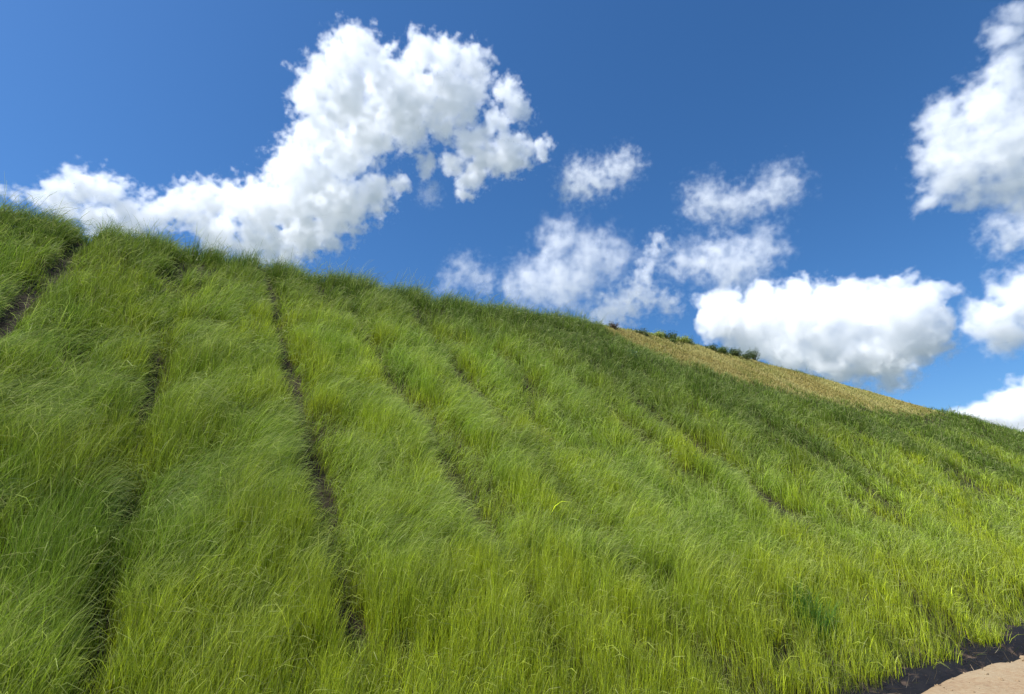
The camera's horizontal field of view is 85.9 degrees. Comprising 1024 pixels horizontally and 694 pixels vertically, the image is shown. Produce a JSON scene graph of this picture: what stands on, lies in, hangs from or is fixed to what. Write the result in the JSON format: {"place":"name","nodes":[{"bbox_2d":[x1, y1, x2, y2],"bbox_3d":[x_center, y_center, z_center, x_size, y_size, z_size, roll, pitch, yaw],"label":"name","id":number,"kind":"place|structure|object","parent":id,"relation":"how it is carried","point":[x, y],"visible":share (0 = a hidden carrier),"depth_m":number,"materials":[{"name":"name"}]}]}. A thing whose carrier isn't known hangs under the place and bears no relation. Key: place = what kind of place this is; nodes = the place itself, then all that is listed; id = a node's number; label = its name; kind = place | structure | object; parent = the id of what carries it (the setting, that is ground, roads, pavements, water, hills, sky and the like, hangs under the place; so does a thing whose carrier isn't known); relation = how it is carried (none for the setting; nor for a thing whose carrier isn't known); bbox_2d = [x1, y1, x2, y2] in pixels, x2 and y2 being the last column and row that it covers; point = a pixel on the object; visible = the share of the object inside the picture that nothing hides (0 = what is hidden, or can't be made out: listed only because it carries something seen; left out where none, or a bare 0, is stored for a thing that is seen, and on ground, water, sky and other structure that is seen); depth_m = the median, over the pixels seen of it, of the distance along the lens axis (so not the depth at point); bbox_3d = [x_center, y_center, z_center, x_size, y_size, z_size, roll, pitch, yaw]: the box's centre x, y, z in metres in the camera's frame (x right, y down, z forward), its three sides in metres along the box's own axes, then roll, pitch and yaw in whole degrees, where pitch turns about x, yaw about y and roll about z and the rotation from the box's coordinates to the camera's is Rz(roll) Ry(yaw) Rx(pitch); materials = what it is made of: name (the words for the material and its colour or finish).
{"place":"outdoors","nodes":[
{"label":"outdoors","id":0,"kind":"place"},
{"bbox_2d":[0,173,1023,693],"bbox_3d":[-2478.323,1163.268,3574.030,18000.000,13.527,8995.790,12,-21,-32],"label":"hill","id":1,"kind":"structure","parent":0,"point":[18,308],"depth_m":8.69,"materials":[{"name":"green plant"}]},
{"bbox_2d":[0,239,1023,693],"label":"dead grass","id":2,"kind":"structure","parent":1,"relation":"on","point":[506,511],"depth_m":8.37,"materials":[{"name":"plant"}]},
{"bbox_2d":[608,320,619,329],"bbox_3d":[5.299,-1.086,28.546,0.806,0.662,0.836,12,-21,-32],"label":"weed","id":3,"kind":"object","parent":1,"relation":"on","point":[613,325],"visible":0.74,"depth_m":28.43,"materials":[{"name":"brown"}]},
{"bbox_2d":[627,348,639,361],"bbox_3d":[4.810,0.424,21.558,0.616,0.986,0.674,12,-21,-32],"label":"weed","id":4,"kind":"object","parent":1,"relation":"on","point":[634,351],"visible":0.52,"depth_m":21.57,"materials":[{"name":"green plant"}]},
{"bbox_2d":[633,328,648,334],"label":"bush","id":5,"kind":"object","parent":1,"relation":"on","point":[642,331],"visible":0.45,"depth_m":30.00,"materials":[{"name":"green plant"}]},
{"bbox_2d":[649,329,666,337],"bbox_3d":[8.244,-0.698,31.442,1.122,0.658,1.091,-2,-18,5],"label":"bush","id":6,"kind":"object","parent":1,"relation":"on","point":[658,334],"visible":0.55,"depth_m":31.36,"materials":[{"name":"green plant"}]},
{"bbox_2d":[663,331,677,339],"bbox_3d":[9.365,-0.635,32.263,0.787,0.854,1.020,-8,-20,23],"label":"bush","id":7,"kind":"object","parent":1,"relation":"on","point":[673,335],"visible":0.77,"depth_m":32.15,"materials":[{"name":"green plant"}]},
{"bbox_2d":[676,334,692,342],"bbox_3d":[10.160,-0.406,32.979,1.335,0.755,1.164,-8,-20,23],"label":"bush","id":8,"kind":"object","parent":1,"relation":"on","point":[678,339],"visible":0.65,"depth_m":32.73,"materials":[{"name":"green plant"}]},
{"bbox_2d":[685,335,694,343],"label":"bush","id":9,"kind":"object","parent":1,"relation":"on","point":[691,340],"visible":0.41,"depth_m":33.36,"materials":[{"name":"green plant"}]},
{"bbox_2d":[705,343,718,350],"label":"bush","id":10,"kind":"object","parent":1,"relation":"on","point":[713,348],"visible":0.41,"depth_m":34.16,"materials":[{"name":"green plant"}]},
{"bbox_2d":[715,345,727,353],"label":"bush","id":11,"kind":"object","parent":1,"relation":"on","point":[721,350],"visible":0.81,"depth_m":34.45,"materials":[{"name":"green plant"}]},
{"bbox_2d":[727,346,743,356],"bbox_3d":[14.467,0.366,35.624,0.980,0.865,1.235,12,-21,-32],"label":"bush","id":12,"kind":"object","parent":1,"relation":"on","point":[734,352],"visible":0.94,"depth_m":35.48,"materials":[{"name":"green plant"}]},
{"bbox_2d":[740,352,754,359],"bbox_3d":[15.342,0.602,35.946,0.870,0.727,1.149,12,-21,-32],"label":"bush","id":13,"kind":"object","parent":1,"relation":"on","point":[747,355],"visible":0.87,"depth_m":35.82,"materials":[{"name":"green plant"}]},
{"bbox_2d":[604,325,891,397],"bbox_3d":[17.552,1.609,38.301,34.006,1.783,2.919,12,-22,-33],"label":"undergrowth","id":14,"kind":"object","parent":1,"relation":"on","point":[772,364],"visible":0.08,"depth_m":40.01,"materials":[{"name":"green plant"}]},
{"bbox_2d":[747,347,760,359],"bbox_3d":[16.450,0.565,37.330,1.208,1.061,1.181,12,-21,-32],"label":"sapling","id":15,"kind":"object","parent":1,"relation":"on","point":[754,357],"visible":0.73,"depth_m":37.20,"materials":[{"name":"green plant"}]},
{"bbox_2d":[596,324,944,419],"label":"dry grass","id":16,"kind":"structure","parent":1,"relation":"on","point":[766,373],"depth_m":32.50,"materials":[{"name":"beige plant"}]},
{"bbox_2d":[769,572,842,650],"bbox_3d":[4.466,3.952,8.225,1.070,1.107,0.935,0,-18,0],"label":"grass tuft","id":17,"kind":"object","parent":1,"relation":"on","point":[812,612],"visible":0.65,"depth_m":8.14,"materials":[{"name":"green plant"}]},
{"bbox_2d":[0,0,1023,431],"label":"sky","id":18,"kind":"structure","parent":0,"point":[830,189],"materials":[{"name":"blue"}]},
{"bbox_2d":[922,655,1023,693],"bbox_3d":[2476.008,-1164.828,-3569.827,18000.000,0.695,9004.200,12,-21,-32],"label":"ground","id":19,"kind":"structure","parent":0,"point":[1009,676],"depth_m":5.82,"materials":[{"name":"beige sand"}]},
{"bbox_2d":[770,609,1023,693],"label":"ground fabric","id":20,"kind":"object","parent":19,"relation":"on","point":[922,685],"visible":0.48,"depth_m":8.16,"materials":[{"name":"black fabric"}]}
]}

